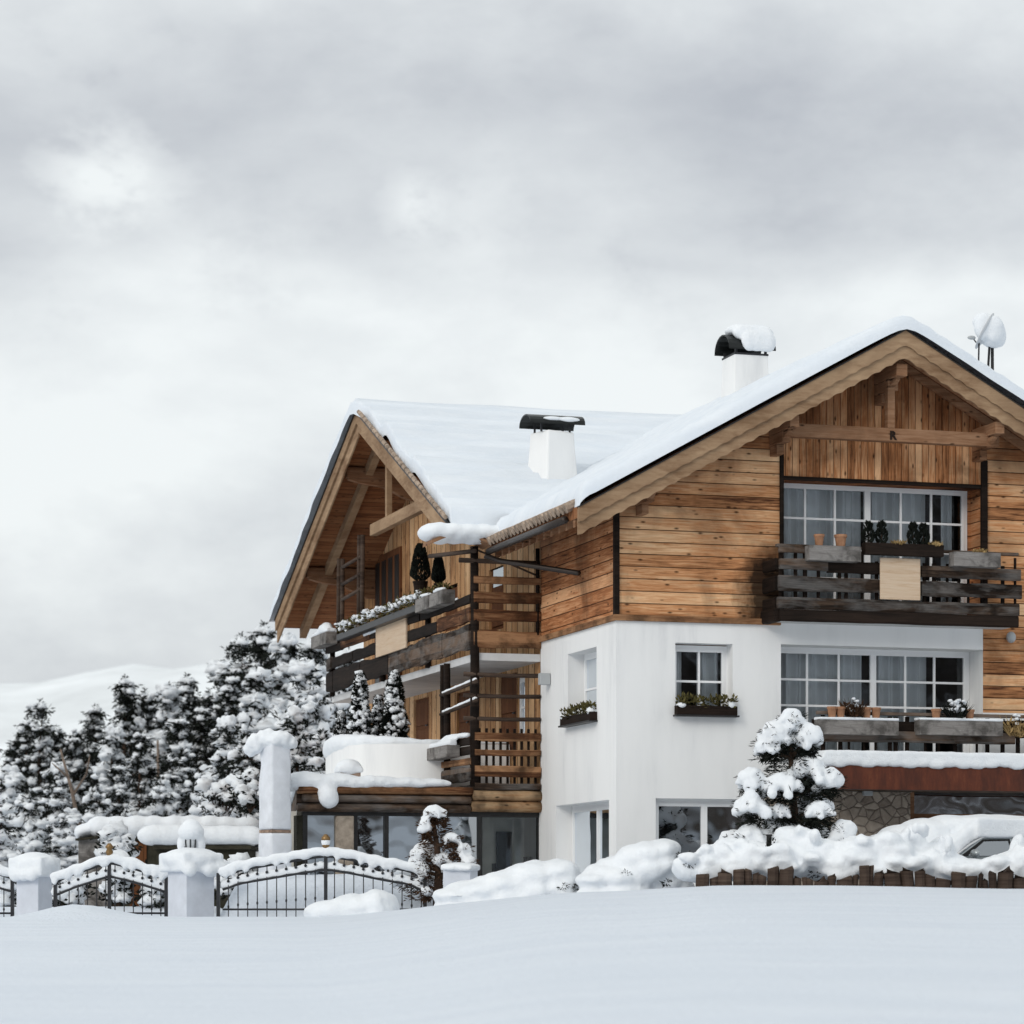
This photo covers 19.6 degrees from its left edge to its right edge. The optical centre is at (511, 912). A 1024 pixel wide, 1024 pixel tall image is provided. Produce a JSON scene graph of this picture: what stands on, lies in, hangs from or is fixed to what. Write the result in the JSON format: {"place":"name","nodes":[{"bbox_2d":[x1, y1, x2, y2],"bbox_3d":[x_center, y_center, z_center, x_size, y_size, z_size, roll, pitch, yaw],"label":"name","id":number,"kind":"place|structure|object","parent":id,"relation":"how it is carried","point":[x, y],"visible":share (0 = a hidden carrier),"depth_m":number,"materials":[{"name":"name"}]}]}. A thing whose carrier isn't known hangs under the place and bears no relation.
{"place":"outdoors","nodes":[
{"label":"outdoors","id":0,"kind":"place"},
{"bbox_2d":[0,641,363,787],"bbox_3d":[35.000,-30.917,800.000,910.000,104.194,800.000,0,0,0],"label":"snowy hill","id":1,"kind":"structure","parent":0,"point":[69,699],"depth_m":791.79,"materials":[{"name":"white snow"}]},
{"bbox_2d":[0,871,1023,1023],"bbox_3d":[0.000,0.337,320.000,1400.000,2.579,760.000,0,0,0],"label":"snow ground","id":2,"kind":"structure","parent":0,"point":[779,954],"depth_m":32.34,"materials":[{"name":"white snow"}]},
{"bbox_2d":[0,864,16,916],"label":"iron gate","id":3,"kind":"structure","parent":2,"relation":"on","point":[11,886],"depth_m":61.97,"materials":[{"name":"grey metal"}]},
{"bbox_2d":[0,811,23,905],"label":"snowy conifer","id":4,"kind":"object","parent":2,"relation":"on","point":[8,846],"visible":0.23,"depth_m":87.84,"materials":[{"name":"white snow"}]},
{"bbox_2d":[0,761,25,834],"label":"snowy conifer","id":5,"kind":"object","parent":2,"relation":"on","point":[11,777],"visible":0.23,"depth_m":99.61,"materials":[{"name":"white snow"}]},
{"bbox_2d":[13,717,36,806],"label":"snowy conifer","id":6,"kind":"object","parent":2,"relation":"on","point":[23,743],"visible":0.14,"depth_m":114.82,"materials":[{"name":"white plant"}]},
{"bbox_2d":[6,791,51,854],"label":"snowy conifer","id":7,"kind":"object","parent":2,"relation":"on","point":[29,825],"visible":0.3,"depth_m":91.70,"materials":[{"name":"white snow"}]},
{"bbox_2d":[8,852,60,914],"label":"gate pillar","id":8,"kind":"structure","parent":2,"relation":"on","point":[29,873],"depth_m":61.02,"materials":[{"name":"white paint"}]},
{"bbox_2d":[31,767,53,835],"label":"snowy conifer","id":9,"kind":"object","parent":2,"relation":"on","point":[38,790],"visible":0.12,"depth_m":103.82,"materials":[{"name":"white snow"}]},
{"bbox_2d":[17,698,79,818],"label":"snowy conifer","id":10,"kind":"object","parent":2,"relation":"on","point":[39,759],"visible":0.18,"depth_m":111.81,"materials":[{"name":"white snow"}]},
{"bbox_2d":[37,762,81,853],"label":"snowy conifer","id":11,"kind":"object","parent":2,"relation":"on","point":[58,795],"visible":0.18,"depth_m":97.84,"materials":[{"name":"white snow"}]},
{"bbox_2d":[41,805,85,905],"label":"snowy conifer","id":12,"kind":"object","parent":2,"relation":"on","point":[64,846],"visible":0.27,"depth_m":89.68,"materials":[{"name":"white snow"}]},
{"bbox_2d":[52,749,89,824],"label":"leaning trunk","id":13,"kind":"object","parent":2,"relation":"on","point":[72,791],"visible":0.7,"depth_m":93.98,"materials":[{"name":"brown plant"}]},
{"bbox_2d":[52,867,95,906],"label":"snowy bush","id":14,"kind":"object","parent":2,"relation":"on","point":[64,899],"visible":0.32,"depth_m":66.77,"materials":[{"name":"white snow"}]},
{"bbox_2d":[57,733,92,823],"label":"snowy conifer","id":15,"kind":"object","parent":2,"relation":"on","point":[71,749],"visible":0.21,"depth_m":115.80,"materials":[{"name":"white snow"}]},
{"bbox_2d":[74,823,106,906],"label":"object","id":16,"kind":"structure","parent":2,"relation":"on","point":[84,836],"depth_m":75.50,"materials":[{"name":"grey stone"}]},
{"bbox_2d":[79,704,110,823],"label":"snowy conifer","id":17,"kind":"object","parent":2,"relation":"on","point":[94,724],"visible":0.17,"depth_m":117.83,"materials":[{"name":"white snow"}]},
{"bbox_2d":[78,783,115,823],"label":"snowy conifer","id":18,"kind":"object","parent":2,"relation":"on","point":[95,802],"visible":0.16,"depth_m":96.85,"materials":[{"name":"white snow"}]},
{"bbox_2d":[77,724,135,811],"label":"snowy conifer","id":19,"kind":"object","parent":2,"relation":"on","point":[109,750],"visible":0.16,"depth_m":107.71,"materials":[{"name":"white snow"}]},
{"bbox_2d":[50,843,167,916],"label":"iron gate","id":20,"kind":"structure","parent":2,"relation":"on","point":[109,859],"depth_m":60.56,"materials":[{"name":"black metal"}]},
{"bbox_2d":[92,849,136,905],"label":"snowy bush","id":21,"kind":"object","parent":2,"relation":"on","point":[120,892],"visible":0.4,"depth_m":65.28,"materials":[{"name":"white snow"}]},
{"bbox_2d":[89,820,143,857],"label":"snowy bush","id":22,"kind":"object","parent":2,"relation":"on","point":[116,835],"visible":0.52,"depth_m":68.78,"materials":[{"name":"white snow"}]},
{"bbox_2d":[94,673,142,788],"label":"snowy conifer","id":23,"kind":"object","parent":2,"relation":"on","point":[125,695],"visible":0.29,"depth_m":115.81,"materials":[{"name":"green plant"}]},
{"bbox_2d":[103,762,133,816],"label":"snowy conifer","id":24,"kind":"object","parent":2,"relation":"on","point":[119,790],"visible":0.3,"depth_m":99.80,"materials":[{"name":"white snow"}]},
{"bbox_2d":[124,728,163,815],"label":"snowy conifer","id":25,"kind":"object","parent":2,"relation":"on","point":[139,763],"visible":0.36,"depth_m":103.84,"materials":[{"name":"white snow"}]},
{"bbox_2d":[130,859,163,908],"bbox_3d":[-7.896,-0.517,65.000,1.007,1.341,0.948,0,0,-38],"label":"snowy bush","id":26,"kind":"object","parent":2,"relation":"on","point":[147,897],"visible":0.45,"depth_m":64.78,"materials":[{"name":"white snow"}]},
{"bbox_2d":[137,687,165,728],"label":"snowy conifer","id":27,"kind":"object","parent":2,"relation":"on","point":[147,699],"visible":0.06,"depth_m":119.73,"materials":[{"name":"white snow"}]},
{"bbox_2d":[141,701,165,780],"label":"snowy conifer","id":28,"kind":"object","parent":2,"relation":"on","point":[149,711],"visible":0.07,"depth_m":116.85,"materials":[{"name":"white snow"}]},
{"bbox_2d":[137,776,180,816],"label":"snowy conifer","id":29,"kind":"object","parent":2,"relation":"on","point":[163,795],"visible":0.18,"depth_m":96.81,"materials":[{"name":"white snow"}]},
{"bbox_2d":[132,681,196,813],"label":"snowy conifer","id":30,"kind":"object","parent":2,"relation":"on","point":[168,698],"visible":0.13,"depth_m":112.67,"materials":[{"name":"white snow"}]},
{"bbox_2d":[152,753,188,815],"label":"snowy conifer","id":31,"kind":"object","parent":2,"relation":"on","point":[175,776],"visible":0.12,"depth_m":99.89,"materials":[{"name":"white snow"}]},
{"bbox_2d":[86,815,258,905],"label":"garden hut","id":32,"kind":"object","parent":2,"relation":"on","point":[135,824],"visible":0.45,"depth_m":75.42,"materials":[{"name":"white wood"}]},
{"bbox_2d":[155,714,199,815],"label":"snowy conifer","id":33,"kind":"object","parent":2,"relation":"on","point":[180,747],"visible":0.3,"depth_m":102.79,"materials":[{"name":"white snow"}]},
{"bbox_2d":[172,672,201,768],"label":"snowy conifer","id":34,"kind":"object","parent":2,"relation":"on","point":[187,686],"visible":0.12,"depth_m":117.78,"materials":[{"name":"white plant"}]},
{"bbox_2d":[159,847,226,916],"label":"gate pillar","id":35,"kind":"structure","parent":2,"relation":"on","point":[192,872],"depth_m":59.69,"materials":[{"name":"white paint"}]},
{"bbox_2d":[177,819,204,848],"bbox_3d":[-6.509,-1.536,60.000,0.581,0.703,0.507,0,0,0],"label":"pillar lantern","id":36,"kind":"object","parent":35,"relation":"on","point":[191,833],"visible":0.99,"depth_m":59.88,"materials":[{"name":"metal"}]},
{"bbox_2d":[184,703,210,798],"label":"snowy conifer","id":37,"kind":"object","parent":2,"relation":"on","point":[197,717],"visible":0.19,"depth_m":109.83,"materials":[{"name":"white plant"}]},
{"bbox_2d":[137,825,259,908],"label":"garden hut","id":38,"kind":"object","parent":2,"relation":"on","point":[226,841],"visible":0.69,"depth_m":71.72,"materials":[{"name":"white wood"}]},
{"bbox_2d":[181,762,217,816],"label":"snowy conifer","id":39,"kind":"object","parent":2,"relation":"on","point":[195,809],"visible":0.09,"depth_m":95.78,"materials":[{"name":"white snow"}]},
{"bbox_2d":[186,687,224,800],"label":"snowy conifer","id":40,"kind":"object","parent":2,"relation":"on","point":[208,698],"visible":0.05,"depth_m":111.83,"materials":[{"name":"white snow"}]},
{"bbox_2d":[193,699,226,782],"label":"snowy conifer","id":41,"kind":"object","parent":2,"relation":"on","point":[211,718],"visible":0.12,"depth_m":108.77,"materials":[{"name":"white snow"}]},
{"bbox_2d":[192,657,233,771],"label":"snowy conifer","id":42,"kind":"object","parent":2,"relation":"on","point":[213,666],"visible":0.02,"depth_m":116.66,"materials":[{"name":"white plant"}]},
{"bbox_2d":[193,778,242,816],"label":"snowy bush","id":43,"kind":"object","parent":2,"relation":"on","point":[216,801],"visible":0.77,"depth_m":78.66,"materials":[{"name":"white snow"}]},
{"bbox_2d":[198,715,241,815],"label":"snowy conifer","id":44,"kind":"object","parent":2,"relation":"on","point":[227,731],"visible":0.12,"depth_m":91.75,"materials":[{"name":"white snow"}]},
{"bbox_2d":[209,672,245,754],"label":"snowy conifer","id":45,"kind":"object","parent":2,"relation":"on","point":[231,687],"visible":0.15,"depth_m":107.79,"materials":[{"name":"white plant"}]},
{"bbox_2d":[207,631,260,754],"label":"snowy conifer","id":46,"kind":"object","parent":2,"relation":"on","point":[238,649],"visible":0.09,"depth_m":109.80,"materials":[{"name":"white snow"}]},
{"bbox_2d":[214,852,258,901],"bbox_3d":[-5.939,-0.678,64.527,1.357,1.260,1.263,0,0,29],"label":"snowy bush","id":47,"kind":"object","parent":2,"relation":"on","point":[238,856],"visible":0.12,"depth_m":64.16,"materials":[{"name":"white snow"}]},
{"bbox_2d":[219,767,259,817],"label":"snowy bush","id":48,"kind":"object","parent":2,"relation":"on","point":[244,786],"visible":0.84,"depth_m":73.77,"materials":[{"name":"white snow"}]},
{"bbox_2d":[220,732,260,870],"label":"snowy conifer","id":49,"kind":"object","parent":2,"relation":"on","point":[241,758],"visible":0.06,"depth_m":86.79,"materials":[{"name":"white snow"}]},
{"bbox_2d":[215,665,291,771],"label":"snowy conifer","id":50,"kind":"object","parent":2,"relation":"on","point":[254,701],"visible":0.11,"depth_m":98.71,"materials":[{"name":"white plant"}]},
{"bbox_2d":[246,620,277,689],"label":"snowy conifer","id":51,"kind":"object","parent":2,"relation":"on","point":[263,636],"visible":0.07,"depth_m":117.70,"materials":[{"name":"white snow"}]},
{"bbox_2d":[243,728,297,871],"bbox_3d":[-5.001,-1.660,61.360,0.973,4.316,0.800,0,0,-38],"label":"tall white masonry pillar","id":52,"kind":"object","parent":2,"relation":"on","point":[271,747],"visible":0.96,"depth_m":61.20,"materials":[{"name":"paint"}]},
{"bbox_2d":[253,632,311,732],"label":"snowy conifer","id":53,"kind":"object","parent":2,"relation":"on","point":[285,650],"visible":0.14,"depth_m":105.65,"materials":[{"name":"white snow"}]},
{"bbox_2d":[255,705,325,852],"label":"snowy conifer","id":54,"kind":"object","parent":2,"relation":"on","point":[300,754],"visible":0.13,"depth_m":85.79,"materials":[{"name":"white snow"}]},
{"bbox_2d":[270,655,334,770],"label":"snowy conifer","id":55,"kind":"object","parent":2,"relation":"on","point":[304,674],"visible":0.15,"depth_m":96.77,"materials":[{"name":"white plant"}]},
{"bbox_2d":[305,728,331,773],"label":"snowy conifer","id":56,"kind":"object","parent":2,"relation":"on","point":[320,737],"visible":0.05,"depth_m":87.87,"materials":[{"name":"white snow"}]},
{"bbox_2d":[216,834,428,916],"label":"iron gate","id":57,"kind":"structure","parent":2,"relation":"on","point":[325,851],"depth_m":59.28,"materials":[{"name":"black metal"}]},
{"bbox_2d":[298,637,352,721],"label":"snowy conifer","id":58,"kind":"object","parent":2,"relation":"on","point":[319,656],"visible":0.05,"depth_m":113.72,"materials":[{"name":"white snow"}]},
{"bbox_2d":[318,677,350,732],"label":"snowy conifer","id":59,"kind":"object","parent":2,"relation":"on","point":[333,707],"visible":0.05,"depth_m":100.79,"materials":[{"name":"white snow"}]},
{"bbox_2d":[304,889,399,916],"bbox_3d":[-3.151,0.053,57.707,1.964,1.014,1.451,0,0,0],"label":"snow mound","id":60,"kind":"object","parent":2,"relation":"on","point":[373,900],"visible":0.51,"depth_m":57.13,"materials":[{"name":"white snow"}]},
{"bbox_2d":[388,804,479,905],"bbox_3d":[-1.575,-1.102,59.609,1.445,2.141,1.855,0,0,-31],"label":"crooked conifer","id":61,"kind":"object","parent":2,"relation":"on","point":[424,852],"visible":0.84,"depth_m":59.28,"materials":[{"name":"white plant"}]},
{"bbox_2d":[441,862,479,887],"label":"gate pillar","id":62,"kind":"structure","parent":2,"relation":"on","point":[456,872],"depth_m":58.66,"materials":[{"name":"white paint"}]},
{"bbox_2d":[432,858,580,905],"bbox_3d":[-0.080,-0.424,56.664,2.992,1.217,1.913,0,0,0],"label":"snow mound","id":63,"kind":"object","parent":2,"relation":"on","point":[540,877],"visible":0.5,"depth_m":55.91,"materials":[{"name":"white snow"}]},
{"bbox_2d":[575,838,694,891],"bbox_3d":[2.309,-0.735,55.727,2.336,1.311,1.734,0,0,0],"label":"snowy shrub","id":64,"kind":"object","parent":2,"relation":"on","point":[642,865],"visible":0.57,"depth_m":55.05,"materials":[{"name":"white snow"}]},
{"bbox_2d":[269,315,1023,886],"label":"alpine chalet","id":65,"kind":"object","parent":2,"relation":"on","point":[631,575],"visible":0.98,"depth_m":60.80,"materials":[{"name":"paint"}]},
{"bbox_2d":[311,622,336,648],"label":"end box","id":66,"kind":"object","parent":65,"relation":"attached to","point":[324,635],"visible":0.99,"depth_m":74.86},
{"bbox_2d":[333,710,348,735],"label":"terrace conifer","id":67,"kind":"object","parent":65,"relation":"on","point":[340,722],"visible":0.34,"depth_m":68.20,"materials":[{"name":"white plant"}]},
{"bbox_2d":[346,670,373,734],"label":"terrace conifer","id":68,"kind":"object","parent":65,"relation":"on","point":[360,719],"visible":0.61,"depth_m":66.83,"materials":[{"name":"white plant"}]},
{"bbox_2d":[334,590,420,640],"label":"flower trough","id":69,"kind":"object","parent":65,"relation":"attached to","point":[352,627],"visible":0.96,"depth_m":69.78,"materials":[{"name":"metal"}]},
{"bbox_2d":[371,694,383,735],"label":"terrace conifer","id":70,"kind":"object","parent":65,"relation":"on","point":[377,709],"visible":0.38,"depth_m":67.82,"materials":[{"name":"white plant"}]},
{"bbox_2d":[374,546,401,683],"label":"loggia door","id":71,"kind":"structure","parent":65,"relation":"in","point":[388,568],"depth_m":75.67,"materials":[{"name":"wood"}]},
{"bbox_2d":[378,669,410,737],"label":"terrace conifer","id":72,"kind":"object","parent":65,"relation":"on","point":[394,713],"visible":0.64,"depth_m":66.73,"materials":[{"name":"white plant"}]},
{"bbox_2d":[410,543,430,591],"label":"potted conifer","id":73,"kind":"object","parent":65,"relation":"on","point":[420,553],"visible":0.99,"depth_m":66.84,"materials":[{"name":"plant"}]},
{"bbox_2d":[416,697,428,739],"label":"door","id":74,"kind":"structure","parent":65,"relation":"in","point":[422,705],"depth_m":72.82,"materials":[{"name":"wood"}]},
{"bbox_2d":[415,586,440,613],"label":"stone planter","id":75,"kind":"object","parent":65,"relation":"attached to","point":[422,603],"visible":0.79,"depth_m":65.58,"materials":[{"name":"grey stone"}]},
{"bbox_2d":[431,557,445,588],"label":"potted conifer","id":76,"kind":"object","parent":65,"relation":"on","point":[438,573],"visible":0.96,"depth_m":66.17,"materials":[{"name":"plant"}]},
{"bbox_2d":[429,581,454,607],"bbox_3d":[-1.530,-6.966,64.558,0.419,0.566,1.083,0,0,-17],"label":"stone planter","id":77,"kind":"object","parent":65,"relation":"attached to","point":[441,597],"visible":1,"depth_m":64.28,"materials":[{"name":"grey stone"}]},
{"bbox_2d":[459,691,469,738],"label":"door","id":78,"kind":"structure","parent":65,"relation":"in","point":[464,725],"depth_m":69.29,"materials":[{"name":"wood"}]},
{"bbox_2d":[492,565,502,629],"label":"door","id":79,"kind":"structure","parent":65,"relation":"in","point":[498,571],"depth_m":66.68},
{"bbox_2d":[501,673,516,749],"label":"door","id":80,"kind":"structure","parent":65,"relation":"in","point":[508,685],"depth_m":65.71,"materials":[{"name":"wood"}]},
{"bbox_2d":[558,699,597,727],"bbox_3d":[1.358,-4.085,60.651,0.415,0.489,2.043,0,0,-17],"label":"window box","id":81,"kind":"object","parent":65,"relation":"attached to","point":[588,716],"visible":1,"depth_m":60.44,"materials":[{"name":"wood"}]},
{"bbox_2d":[584,652,687,712],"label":"curtain","id":82,"kind":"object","parent":65,"relation":"in","point":[590,660],"depth_m":61.16,"materials":[{"name":"white fabric"}]},
{"bbox_2d":[572,802,699,872],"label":"window","id":83,"kind":"structure","parent":65,"relation":"in","point":[590,822],"depth_m":60.54,"materials":[{"name":"white"}]},
{"bbox_2d":[675,645,726,705],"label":"window","id":84,"kind":"structure","parent":65,"relation":"in","point":[707,665],"depth_m":59.64,"materials":[{"name":"white"}]},
{"bbox_2d":[673,691,739,717],"bbox_3d":[3.904,-4.153,59.080,1.417,0.510,0.428,0,0,-17],"label":"window box","id":85,"kind":"object","parent":65,"relation":"attached to","point":[683,709],"visible":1,"depth_m":58.99,"materials":[{"name":"wood"}]},
{"bbox_2d":[656,799,759,883],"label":"window","id":86,"kind":"structure","parent":65,"relation":"in","point":[716,817],"depth_m":59.50,"materials":[{"name":"white"}]},
{"bbox_2d":[805,545,860,562],"bbox_3d":[6.390,-7.131,58.946,1.109,0.298,0.240,0,0,-17],"label":"planter box","id":87,"kind":"object","parent":65,"relation":"attached to","point":[826,553],"visible":1,"depth_m":58.83,"materials":[{"name":"grey wood"}]},
{"bbox_2d":[814,717,898,735],"bbox_3d":[6.870,-3.706,59.029,1.733,0.346,0.284,0,0,-17],"label":"planter box","id":88,"kind":"object","parent":65,"relation":"attached to","point":[858,726],"visible":0.98,"depth_m":58.91,"materials":[{"name":"grey concrete"}]},
{"bbox_2d":[838,697,867,716],"bbox_3d":[6.806,-4.082,59.016,0.678,0.430,0.648,0,0,14],"label":"balcony plant","id":89,"kind":"object","parent":88,"relation":"in","point":[853,709],"visible":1,"depth_m":58.89,"materials":[{"name":"brown plant"}]},
{"bbox_2d":[781,647,968,762],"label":"window","id":90,"kind":"structure","parent":65,"relation":"in","point":[813,680],"depth_m":61.06,"materials":[{"name":"white"}]},
{"bbox_2d":[784,483,966,614],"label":"window","id":91,"kind":"structure","parent":65,"relation":"in","point":[809,509],"depth_m":61.00,"materials":[{"name":"white glass"}]},
{"bbox_2d":[862,542,943,557],"bbox_3d":[7.845,-7.270,59.438,1.710,0.231,0.200,0,0,-17],"label":"flower trough","id":92,"kind":"object","parent":65,"relation":"attached to","point":[897,549],"visible":1,"depth_m":59.35,"materials":[{"name":"black wood"}]},
{"bbox_2d":[875,519,888,542],"bbox_3d":[7.404,-7.594,59.305,0.286,0.554,0.287,0,0,-17],"label":"dwarf conifer","id":93,"kind":"object","parent":92,"relation":"on","point":[881,525],"visible":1,"depth_m":59.25,"materials":[{"name":"green plant"}]},
{"bbox_2d":[914,718,1002,736],"bbox_3d":[9.005,-3.735,59.674,1.854,0.347,0.284,0,0,-17],"label":"planter box","id":94,"kind":"object","parent":65,"relation":"attached to","point":[959,727],"visible":1,"depth_m":59.55,"materials":[{"name":"grey concrete"}]},
{"bbox_2d":[940,699,971,717],"bbox_3d":[8.934,-4.105,59.679,0.705,0.425,0.809,0,0,-17],"label":"balcony plant","id":95,"kind":"object","parent":94,"relation":"in","point":[958,710],"visible":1,"depth_m":59.57,"materials":[{"name":"green plant"}]},
{"bbox_2d":[914,792,1023,817],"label":"window","id":96,"kind":"structure","parent":65,"relation":"in","point":[926,804],"depth_m":60.76,"materials":[{"name":"black glass"}]},
{"bbox_2d":[949,551,1000,568],"bbox_3d":[9.354,-7.116,59.841,1.037,0.288,0.240,0,0,-17],"label":"planter box","id":97,"kind":"object","parent":65,"relation":"attached to","point":[975,560],"visible":1,"depth_m":59.73,"materials":[{"name":"grey wood"}]},
{"bbox_2d":[967,313,1005,369],"bbox_3d":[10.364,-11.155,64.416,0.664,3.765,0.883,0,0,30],"label":"satellite dish","id":98,"kind":"object","parent":65,"relation":"on","point":[989,330],"visible":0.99,"depth_m":64.21,"materials":[{"name":"metal"}]},
{"bbox_2d":[1000,713,1023,737],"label":"balcony plant","id":99,"kind":"object","parent":65,"relation":"on","point":[1015,730],"visible":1,"depth_m":59.99,"materials":[{"name":"plant"}]},
{"bbox_2d":[707,708,856,842],"bbox_3d":[5.292,-2.070,55.378,3.062,3.453,2.486,0,0,-26],"label":"garden conifer","id":100,"kind":"object","parent":2,"relation":"on","point":[804,781],"visible":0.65,"depth_m":54.81,"materials":[{"name":"white plant"}]},
{"bbox_2d":[672,823,1023,885],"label":"snowy hedge","id":101,"kind":"object","parent":2,"relation":"on","point":[812,854],"visible":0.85,"depth_m":53.73,"materials":[{"name":"white snow"}]},
{"bbox_2d":[696,865,1023,888],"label":"palisade fence","id":102,"kind":"object","parent":2,"relation":"on","point":[1003,879],"visible":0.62,"depth_m":53.31,"materials":[{"name":"brown wood"}]},
{"bbox_2d":[869,814,1023,887],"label":"snowed car","id":103,"kind":"object","parent":2,"relation":"on","point":[978,836],"visible":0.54,"depth_m":55.85,"materials":[{"name":"grey"}]},
{"bbox_2d":[0,0,1023,683],"label":"sky","id":104,"kind":"structure","parent":0,"point":[227,226],"materials":[{"name":"grey"}]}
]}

